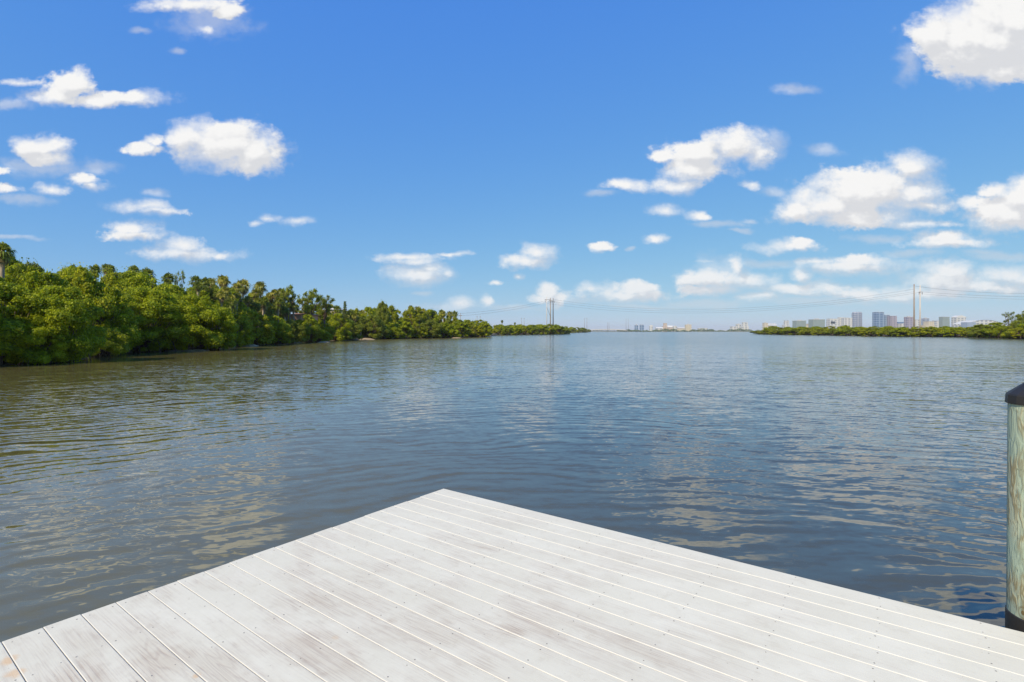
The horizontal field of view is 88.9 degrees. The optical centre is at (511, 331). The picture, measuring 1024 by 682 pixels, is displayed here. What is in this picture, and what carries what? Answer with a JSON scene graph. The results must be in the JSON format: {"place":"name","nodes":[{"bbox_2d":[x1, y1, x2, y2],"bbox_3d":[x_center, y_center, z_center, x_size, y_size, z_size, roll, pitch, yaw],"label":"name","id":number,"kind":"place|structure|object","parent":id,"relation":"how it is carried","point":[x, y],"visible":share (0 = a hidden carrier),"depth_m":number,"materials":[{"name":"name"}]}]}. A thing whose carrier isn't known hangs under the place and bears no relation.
{"place":"outdoors","nodes":[
{"label":"outdoors","id":0,"kind":"place"},
{"bbox_2d":[3,332,584,364],"bbox_3d":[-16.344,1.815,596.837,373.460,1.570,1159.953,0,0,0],"label":"bank ground","id":1,"kind":"structure","parent":0,"point":[493,334],"depth_m":134.14,"materials":[{"name":"soil"}]},
{"bbox_2d":[0,241,17,277],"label":"palm tree","id":2,"kind":"object","parent":1,"relation":"on","point":[5,257],"visible":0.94,"depth_m":45.59,"materials":[{"name":"green plant"}]},
{"bbox_2d":[5,259,39,291],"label":"mangrove","id":3,"kind":"object","parent":1,"relation":"on","point":[13,271],"visible":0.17,"depth_m":47.85,"materials":[{"name":"green plant"}]},
{"bbox_2d":[0,278,71,364],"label":"mangrove","id":4,"kind":"object","parent":1,"relation":"on","point":[12,292],"visible":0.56,"depth_m":36.49,"materials":[{"name":"green plant"}]},
{"bbox_2d":[3,318,72,364],"bbox_3d":[-33.875,0.661,37.501,3.749,3.548,4.275,0,0,14],"label":"mangrove","id":5,"kind":"object","parent":1,"relation":"on","point":[57,347],"visible":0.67,"depth_m":36.54,"materials":[{"name":"green plant"}]},
{"bbox_2d":[24,258,52,272],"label":"mangrove","id":6,"kind":"object","parent":1,"relation":"on","point":[27,264],"visible":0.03,"depth_m":51.08,"materials":[{"name":"green plant"}]},
{"bbox_2d":[3,267,87,311],"bbox_3d":[-40.859,-1.818,45.516,5.880,7.496,6.124,0,0,-18],"label":"mangrove","id":7,"kind":"object","parent":1,"relation":"on","point":[38,278],"visible":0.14,"depth_m":45.14,"materials":[{"name":"green plant"}]},
{"bbox_2d":[1,281,113,362],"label":"mangrove","id":8,"kind":"object","parent":1,"relation":"on","point":[77,317],"visible":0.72,"depth_m":38.49,"materials":[{"name":"green plant"}]},
{"bbox_2d":[56,263,103,325],"bbox_3d":[-43.658,-2.458,52.159,6.763,8.838,7.042,0,0,-27],"label":"mangrove","id":9,"kind":"object","parent":1,"relation":"on","point":[66,270],"visible":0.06,"depth_m":51.64,"materials":[{"name":"green plant"}]},
{"bbox_2d":[54,262,119,339],"bbox_3d":[-41.669,-2.398,50.961,6.799,8.712,6.851,0,0,-18],"label":"mangrove","id":10,"kind":"object","parent":1,"relation":"on","point":[82,277],"visible":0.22,"depth_m":50.30,"materials":[{"name":"green plant"}]},
{"bbox_2d":[89,264,102,279],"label":"palm tree","id":11,"kind":"object","parent":1,"relation":"on","point":[95,270],"visible":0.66,"depth_m":65.51,"materials":[{"name":"green plant"}]},
{"bbox_2d":[83,281,144,354],"bbox_3d":[-41.059,-1.208,51.864,7.318,7.475,8.169,0,0,-33],"label":"mangrove","id":12,"kind":"object","parent":1,"relation":"on","point":[123,317],"visible":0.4,"depth_m":51.62,"materials":[{"name":"green plant"}]},
{"bbox_2d":[97,268,139,303],"bbox_3d":[-49.146,-2.897,63.625,8.598,9.761,8.083,0,0,-9],"label":"mangrove","id":13,"kind":"object","parent":1,"relation":"on","point":[110,279],"visible":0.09,"depth_m":63.28,"materials":[{"name":"green plant"}]},
{"bbox_2d":[116,266,151,304],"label":"mangrove","id":14,"kind":"object","parent":1,"relation":"on","point":[124,276],"visible":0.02,"depth_m":68.02,"materials":[{"name":"green plant"}]},
{"bbox_2d":[126,322,162,351],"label":"mangrove","id":15,"kind":"object","parent":1,"relation":"on","point":[137,348],"visible":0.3,"depth_m":58.13,"materials":[{"name":"green plant"}]},
{"bbox_2d":[121,271,176,324],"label":"mangrove","id":16,"kind":"object","parent":1,"relation":"on","point":[137,281],"visible":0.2,"depth_m":65.30,"materials":[{"name":"green plant"}]},
{"bbox_2d":[117,285,202,351],"bbox_3d":[-41.841,-1.394,59.854,10.067,7.863,10.590,0,0,20],"label":"mangrove","id":17,"kind":"object","parent":1,"relation":"on","point":[163,303],"visible":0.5,"depth_m":58.70,"materials":[{"name":"green plant"}]},
{"bbox_2d":[161,272,175,284],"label":"palm tree","id":18,"kind":"object","parent":1,"relation":"on","point":[167,277],"visible":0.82,"depth_m":82.11,"materials":[{"name":"green plant"}]},
{"bbox_2d":[158,282,186,294],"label":"mangrove","id":19,"kind":"object","parent":1,"relation":"on","point":[172,287],"visible":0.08,"depth_m":71.94,"materials":[{"name":"green plant"}]},
{"bbox_2d":[154,323,201,350],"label":"mangrove","id":20,"kind":"object","parent":1,"relation":"on","point":[180,346],"visible":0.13,"depth_m":61.44,"materials":[{"name":"green plant"}]},
{"bbox_2d":[171,271,185,287],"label":"sparse tree","id":21,"kind":"object","parent":1,"relation":"on","point":[177,281],"visible":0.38,"depth_m":84.06,"materials":[{"name":"green plant"}]},
{"bbox_2d":[187,275,200,286],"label":"palm tree","id":22,"kind":"object","parent":1,"relation":"on","point":[194,279],"visible":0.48,"depth_m":83.60,"materials":[{"name":"green plant"}]},
{"bbox_2d":[151,291,240,350],"bbox_3d":[-38.762,-1.175,63.403,9.647,7.404,9.517,0,0,33],"label":"mangrove","id":23,"kind":"object","parent":1,"relation":"on","point":[213,313],"visible":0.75,"depth_m":61.77,"materials":[{"name":"green plant"}]},
{"bbox_2d":[177,284,230,328],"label":"mangrove","id":24,"kind":"object","parent":1,"relation":"on","point":[190,290],"visible":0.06,"depth_m":74.32,"materials":[{"name":"green plant"}]},
{"bbox_2d":[193,306,239,349],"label":"mangrove","id":25,"kind":"object","parent":1,"relation":"on","point":[228,344],"visible":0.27,"depth_m":65.25,"materials":[{"name":"green plant"}]},
{"bbox_2d":[216,291,227,306],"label":"palm tree","id":26,"kind":"object","parent":1,"relation":"on","point":[221,295],"visible":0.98,"depth_m":74.47,"materials":[{"name":"green plant"}]},
{"bbox_2d":[218,276,230,286],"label":"palm tree","id":27,"kind":"object","parent":1,"relation":"on","point":[224,280],"visible":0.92,"depth_m":85.15,"materials":[{"name":"green plant"}]},
{"bbox_2d":[211,286,256,320],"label":"mangrove","id":28,"kind":"object","parent":1,"relation":"on","point":[245,311],"visible":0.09,"depth_m":83.42,"materials":[{"name":"green plant"}]},
{"bbox_2d":[232,313,253,346],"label":"mangrove","id":29,"kind":"object","parent":1,"relation":"on","point":[244,326],"visible":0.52,"depth_m":77.70,"materials":[{"name":"green plant"}]},
{"bbox_2d":[236,279,251,299],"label":"palm tree","id":30,"kind":"object","parent":1,"relation":"on","point":[244,283],"visible":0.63,"depth_m":94.38,"materials":[{"name":"green plant"}]},
{"bbox_2d":[243,295,253,307],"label":"palm tree","id":31,"kind":"object","parent":1,"relation":"on","point":[248,301],"visible":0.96,"depth_m":88.32,"materials":[{"name":"green plant"}]},
{"bbox_2d":[249,288,262,300],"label":"palm tree","id":32,"kind":"object","parent":1,"relation":"on","point":[255,293],"visible":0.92,"depth_m":93.60,"materials":[{"name":"green plant"}]},
{"bbox_2d":[252,281,266,321],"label":"palm tree","id":33,"kind":"object","parent":1,"relation":"on","point":[260,285],"visible":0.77,"depth_m":99.83,"materials":[{"name":"green plant"}]},
{"bbox_2d":[245,309,275,344],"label":"mangrove","id":34,"kind":"object","parent":1,"relation":"on","point":[264,331],"visible":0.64,"depth_m":85.83,"materials":[{"name":"green plant"}]},
{"bbox_2d":[258,296,269,315],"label":"palm tree","id":35,"kind":"object","parent":1,"relation":"on","point":[263,303],"visible":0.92,"depth_m":93.49,"materials":[{"name":"green plant"}]},
{"bbox_2d":[266,304,277,315],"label":"palm tree","id":36,"kind":"object","parent":1,"relation":"on","point":[272,309],"visible":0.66,"depth_m":97.40,"materials":[{"name":"green plant"}]},
{"bbox_2d":[267,314,291,344],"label":"mangrove","id":37,"kind":"object","parent":1,"relation":"on","point":[281,324],"visible":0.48,"depth_m":91.53,"materials":[{"name":"green plant"}]},
{"bbox_2d":[277,284,300,320],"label":"sparse tree","id":38,"kind":"object","parent":1,"relation":"on","point":[286,295],"visible":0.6,"depth_m":106.14,"materials":[{"name":"green plant"}]},
{"bbox_2d":[286,318,307,343],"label":"mangrove","id":39,"kind":"object","parent":1,"relation":"on","point":[298,329],"visible":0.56,"depth_m":98.13,"materials":[{"name":"green plant"}]},
{"bbox_2d":[288,313,317,327],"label":"house","id":40,"kind":"structure","parent":1,"relation":"on","point":[297,316],"depth_m":110.08,"materials":[{"name":"grey paint"}]},
{"bbox_2d":[292,314,324,342],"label":"mangrove","id":41,"kind":"object","parent":1,"relation":"on","point":[314,332],"visible":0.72,"depth_m":107.36,"materials":[{"name":"green plant"}]},
{"bbox_2d":[295,288,324,325],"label":"sparse tree","id":42,"kind":"object","parent":1,"relation":"on","point":[307,308],"visible":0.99,"depth_m":111.95,"materials":[{"name":"green plant"}]},
{"bbox_2d":[310,330,330,341],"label":"mangrove","id":43,"kind":"object","parent":1,"relation":"on","point":[326,335],"visible":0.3,"depth_m":112.37,"materials":[{"name":"green plant"}]},
{"bbox_2d":[310,294,335,327],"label":"sparse tree","id":44,"kind":"object","parent":1,"relation":"on","point":[326,312],"visible":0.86,"depth_m":117.53,"materials":[{"name":"green plant"}]},
{"bbox_2d":[318,320,335,340],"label":"mangrove","id":45,"kind":"object","parent":1,"relation":"on","point":[329,328],"visible":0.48,"depth_m":117.77,"materials":[{"name":"green plant"}]},
{"bbox_2d":[326,312,352,340],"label":"mangrove","id":46,"kind":"object","parent":1,"relation":"on","point":[337,322],"visible":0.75,"depth_m":126.81,"materials":[{"name":"green plant"}]},
{"bbox_2d":[342,301,348,324],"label":"conifer","id":47,"kind":"object","parent":1,"relation":"on","point":[344,309],"visible":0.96,"depth_m":127.85,"materials":[{"name":"green plant"}]},
{"bbox_2d":[346,320,362,339],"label":"mangrove","id":48,"kind":"object","parent":1,"relation":"on","point":[357,328],"visible":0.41,"depth_m":135.29,"materials":[{"name":"green plant"}]},
{"bbox_2d":[360,306,374,329],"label":"mangrove","id":49,"kind":"object","parent":1,"relation":"on","point":[369,310],"visible":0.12,"depth_m":161.28,"materials":[{"name":"green plant"}]},
{"bbox_2d":[358,314,388,338],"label":"mangrove","id":50,"kind":"object","parent":1,"relation":"on","point":[372,331],"visible":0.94,"depth_m":148.59,"materials":[{"name":"green plant"}]},
{"bbox_2d":[375,299,391,333],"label":"mangrove","id":51,"kind":"object","parent":1,"relation":"on","point":[383,312],"visible":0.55,"depth_m":157.14,"materials":[{"name":"green plant"}]},
{"bbox_2d":[380,319,401,338],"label":"mangrove","id":52,"kind":"object","parent":1,"relation":"on","point":[392,326],"visible":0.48,"depth_m":156.66,"materials":[{"name":"green plant"}]},
{"bbox_2d":[385,305,404,323],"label":"mangrove","id":53,"kind":"object","parent":1,"relation":"on","point":[394,316],"visible":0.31,"depth_m":171.17,"materials":[{"name":"green plant"}]},
{"bbox_2d":[388,328,406,338],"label":"mangrove","id":54,"kind":"object","parent":1,"relation":"on","point":[397,334],"visible":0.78,"depth_m":157.39,"materials":[{"name":"green plant"}]},
{"bbox_2d":[396,319,413,337],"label":"mangrove","id":55,"kind":"object","parent":1,"relation":"on","point":[403,325],"visible":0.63,"depth_m":163.57,"materials":[{"name":"green plant"}]},
{"bbox_2d":[399,306,423,332],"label":"mangrove","id":56,"kind":"object","parent":1,"relation":"on","point":[411,312],"visible":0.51,"depth_m":177.90,"materials":[{"name":"green plant"}]},
{"bbox_2d":[406,322,427,338],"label":"mangrove","id":57,"kind":"object","parent":1,"relation":"on","point":[418,332],"visible":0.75,"depth_m":168.13,"materials":[{"name":"green plant"}]},
{"bbox_2d":[409,308,429,333],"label":"mangrove","id":58,"kind":"object","parent":1,"relation":"on","point":[424,316],"visible":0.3,"depth_m":180.94,"materials":[{"name":"green plant"}]},
{"bbox_2d":[419,319,442,337],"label":"mangrove","id":59,"kind":"object","parent":1,"relation":"on","point":[436,326],"visible":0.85,"depth_m":173.17,"materials":[{"name":"green plant"}]},
{"bbox_2d":[426,309,442,333],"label":"mangrove","id":60,"kind":"object","parent":1,"relation":"on","point":[435,316],"visible":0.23,"depth_m":189.57,"materials":[{"name":"green plant"}]},
{"bbox_2d":[434,321,455,337],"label":"mangrove","id":61,"kind":"object","parent":1,"relation":"on","point":[445,333],"visible":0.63,"depth_m":178.14,"materials":[{"name":"green plant"}]},
{"bbox_2d":[446,321,470,337],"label":"mangrove","id":62,"kind":"object","parent":1,"relation":"on","point":[460,326],"visible":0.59,"depth_m":190.71,"materials":[{"name":"green plant"}]},
{"bbox_2d":[466,320,484,336],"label":"mangrove","id":63,"kind":"object","parent":1,"relation":"on","point":[479,328],"visible":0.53,"depth_m":205.02,"materials":[{"name":"green plant"}]},
{"bbox_2d":[478,321,493,336],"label":"mangrove","id":64,"kind":"object","parent":1,"relation":"on","point":[488,328],"visible":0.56,"depth_m":217.10,"materials":[{"name":"green plant"}]},
{"bbox_2d":[491,324,505,334],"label":"mangrove","id":65,"kind":"object","parent":1,"relation":"on","point":[498,329],"visible":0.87,"depth_m":305.50,"materials":[{"name":"green plant"}]},
{"bbox_2d":[500,325,513,334],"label":"mangrove","id":66,"kind":"object","parent":1,"relation":"on","point":[506,328],"visible":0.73,"depth_m":319.59,"materials":[{"name":"green plant"}]},
{"bbox_2d":[509,324,522,334],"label":"mangrove","id":67,"kind":"object","parent":1,"relation":"on","point":[518,329],"visible":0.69,"depth_m":333.13,"materials":[{"name":"green plant"}]},
{"bbox_2d":[529,325,539,334],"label":"mangrove","id":68,"kind":"object","parent":1,"relation":"on","point":[533,328],"visible":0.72,"depth_m":358.34,"materials":[{"name":"green plant"}]},
{"bbox_2d":[535,324,548,334],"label":"mangrove","id":69,"kind":"object","parent":1,"relation":"on","point":[545,328],"visible":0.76,"depth_m":372.81,"materials":[{"name":"green plant"}]},
{"bbox_2d":[550,324,565,333],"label":"mangrove","id":70,"kind":"object","parent":1,"relation":"on","point":[557,327],"visible":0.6,"depth_m":395.57,"materials":[{"name":"green plant"}]},
{"bbox_2d":[0,332,1023,642],"bbox_3d":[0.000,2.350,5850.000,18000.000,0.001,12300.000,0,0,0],"label":"water","id":71,"kind":"structure","parent":0,"point":[872,464],"depth_m":10.28,"materials":[{"name":"blue liquid"}]},
{"bbox_2d":[87,325,129,357],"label":"mangrove","id":72,"kind":"object","parent":71,"relation":"in","point":[116,346],"visible":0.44,"depth_m":47.51,"materials":[{"name":"green plant"}]},
{"bbox_2d":[272,327,293,344],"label":"mangrove","id":73,"kind":"object","parent":71,"relation":"in","point":[288,335],"visible":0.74,"depth_m":91.19,"materials":[{"name":"green plant"}]},
{"bbox_2d":[0,489,1023,681],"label":"dock","id":74,"kind":"object","parent":71,"relation":"in","point":[443,585],"visible":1,"depth_m":2.55,"materials":[{"name":"white paint"}]},
{"bbox_2d":[1005,383,1023,631],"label":"mooring piling","id":75,"kind":"object","parent":71,"relation":"in","point":[1014,605],"visible":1,"depth_m":2.63,"materials":[{"name":"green wood"}]},
{"bbox_2d":[0,0,1023,330],"label":"sky","id":76,"kind":"structure","parent":0,"point":[692,162],"materials":[{"name":"blue"}]},
{"bbox_2d":[592,331,750,331],"bbox_3d":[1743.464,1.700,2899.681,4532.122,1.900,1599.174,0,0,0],"label":"shore ground","id":77,"kind":"structure","parent":0,"point":[678,331],"depth_m":2164.93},
{"bbox_2d":[571,328,760,331],"bbox_3d":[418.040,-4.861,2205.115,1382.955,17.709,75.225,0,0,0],"label":"woodland","id":78,"kind":"object","parent":77,"relation":"on","point":[665,329],"visible":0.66,"depth_m":2184.11,"materials":[{"name":"green plant"}]},
{"bbox_2d":[792,320,805,327],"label":"building","id":79,"kind":"structure","parent":77,"relation":"on","point":[797,323],"depth_m":2111.00,"materials":[{"name":"grey concrete"}]},
{"bbox_2d":[841,318,851,326],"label":"building","id":80,"kind":"structure","parent":77,"relation":"on","point":[846,321],"depth_m":2111.00,"materials":[{"name":"white concrete"}]},
{"bbox_2d":[852,312,861,326],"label":"building","id":81,"kind":"structure","parent":77,"relation":"on","point":[856,319],"depth_m":2148.62,"materials":[{"name":"grey concrete"}]},
{"bbox_2d":[808,318,824,327],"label":"building","id":82,"kind":"structure","parent":0,"point":[816,322],"depth_m":2000.00,"materials":[{"name":"grey concrete"}]},
{"bbox_2d":[826,319,838,328],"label":"building","id":83,"kind":"structure","parent":0,"point":[832,322],"depth_m":2037.00,"materials":[{"name":"white concrete"}]},
{"bbox_2d":[872,312,883,328],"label":"building","id":84,"kind":"structure","parent":0,"point":[877,319],"depth_m":2060.00,"materials":[{"name":"blue glass"}]},
{"bbox_2d":[887,316,896,327],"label":"building","id":85,"kind":"structure","parent":0,"point":[891,320],"depth_m":2074.00,"materials":[{"name":"grey concrete"}]},
{"bbox_2d":[772,334,1022,338],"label":"bank ground","id":86,"kind":"structure","parent":0,"point":[882,335],"depth_m":237.12,"materials":[{"name":"soil"}]},
{"bbox_2d":[778,327,802,334],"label":"mangrove","id":87,"kind":"object","parent":86,"relation":"on","point":[789,330],"visible":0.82,"depth_m":331.61,"materials":[{"name":"green plant"}]},
{"bbox_2d":[797,327,817,334],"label":"mangrove","id":88,"kind":"object","parent":86,"relation":"on","point":[804,331],"visible":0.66,"depth_m":318.19,"materials":[{"name":"green plant"}]},
{"bbox_2d":[808,328,829,334],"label":"mangrove","id":89,"kind":"object","parent":86,"relation":"on","point":[814,332],"visible":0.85,"depth_m":300.74,"materials":[{"name":"green plant"}]},
{"bbox_2d":[834,328,861,335],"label":"mangrove","id":90,"kind":"object","parent":86,"relation":"on","point":[841,331],"visible":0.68,"depth_m":271.78,"materials":[{"name":"green plant"}]},
{"bbox_2d":[859,327,884,335],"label":"mangrove","id":91,"kind":"object","parent":86,"relation":"on","point":[869,332],"visible":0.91,"depth_m":239.29,"materials":[{"name":"green plant"}]},
{"bbox_2d":[889,327,910,336],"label":"mangrove","id":92,"kind":"object","parent":86,"relation":"on","point":[897,330],"visible":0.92,"depth_m":224.98,"materials":[{"name":"green plant"}]},
{"bbox_2d":[913,284,914,326],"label":"power pole","id":93,"kind":"object","parent":86,"relation":"on","point":[914,305],"visible":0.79,"depth_m":299.71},
{"bbox_2d":[898,327,932,336],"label":"mangrove","id":94,"kind":"object","parent":86,"relation":"on","point":[914,333],"visible":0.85,"depth_m":221.09,"materials":[{"name":"green plant"}]},
{"bbox_2d":[919,285,922,327],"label":"power pole","id":95,"kind":"object","parent":86,"relation":"on","point":[920,306],"visible":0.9,"depth_m":301.76,"materials":[{"name":"white concrete"}]},
{"bbox_2d":[918,327,943,336],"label":"mangrove","id":96,"kind":"object","parent":86,"relation":"on","point":[930,329],"visible":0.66,"depth_m":218.68,"materials":[{"name":"green plant"}]},
{"bbox_2d":[939,327,968,336],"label":"mangrove","id":97,"kind":"object","parent":86,"relation":"on","point":[952,331],"visible":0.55,"depth_m":208.43,"materials":[{"name":"green plant"}]},
{"bbox_2d":[957,327,971,336],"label":"mangrove","id":98,"kind":"object","parent":86,"relation":"on","point":[961,332],"visible":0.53,"depth_m":199.09,"materials":[{"name":"green plant"}]},
{"bbox_2d":[966,323,989,337],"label":"mangrove","id":99,"kind":"object","parent":86,"relation":"on","point":[975,330],"visible":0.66,"depth_m":171.70,"materials":[{"name":"green plant"}]},
{"bbox_2d":[980,322,1006,337],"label":"mangrove","id":100,"kind":"object","parent":86,"relation":"on","point":[994,329],"visible":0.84,"depth_m":167.25,"materials":[{"name":"green plant"}]},
{"bbox_2d":[1002,312,1015,325],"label":"sparse tree","id":101,"kind":"object","parent":86,"relation":"on","point":[1008,319],"visible":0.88,"depth_m":170.03,"materials":[{"name":"green plant"}]},
{"bbox_2d":[1000,327,1023,338],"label":"mangrove","id":102,"kind":"object","parent":86,"relation":"on","point":[1009,333],"visible":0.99,"depth_m":157.90,"materials":[{"name":"green plant"}]},
{"bbox_2d":[1002,316,1023,338],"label":"mangrove","id":103,"kind":"object","parent":86,"relation":"on","point":[1014,324],"visible":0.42,"depth_m":163.34,"materials":[{"name":"green plant"}]},
{"bbox_2d":[904,316,912,327],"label":"building","id":104,"kind":"structure","parent":0,"point":[908,321],"depth_m":2000.00,"materials":[{"name":"grey concrete"}]},
{"bbox_2d":[939,317,949,326],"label":"building","id":105,"kind":"structure","parent":0,"point":[944,321],"depth_m":2000.00,"materials":[{"name":"grey concrete"}]},
{"bbox_2d":[951,315,965,326],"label":"building","id":106,"kind":"structure","parent":0,"point":[956,318],"depth_m":2038.37,"materials":[{"name":"white concrete"}]},
{"bbox_2d":[952,320,1003,327],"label":"arena","id":107,"kind":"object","parent":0,"point":[968,323],"visible":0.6,"depth_m":1701.00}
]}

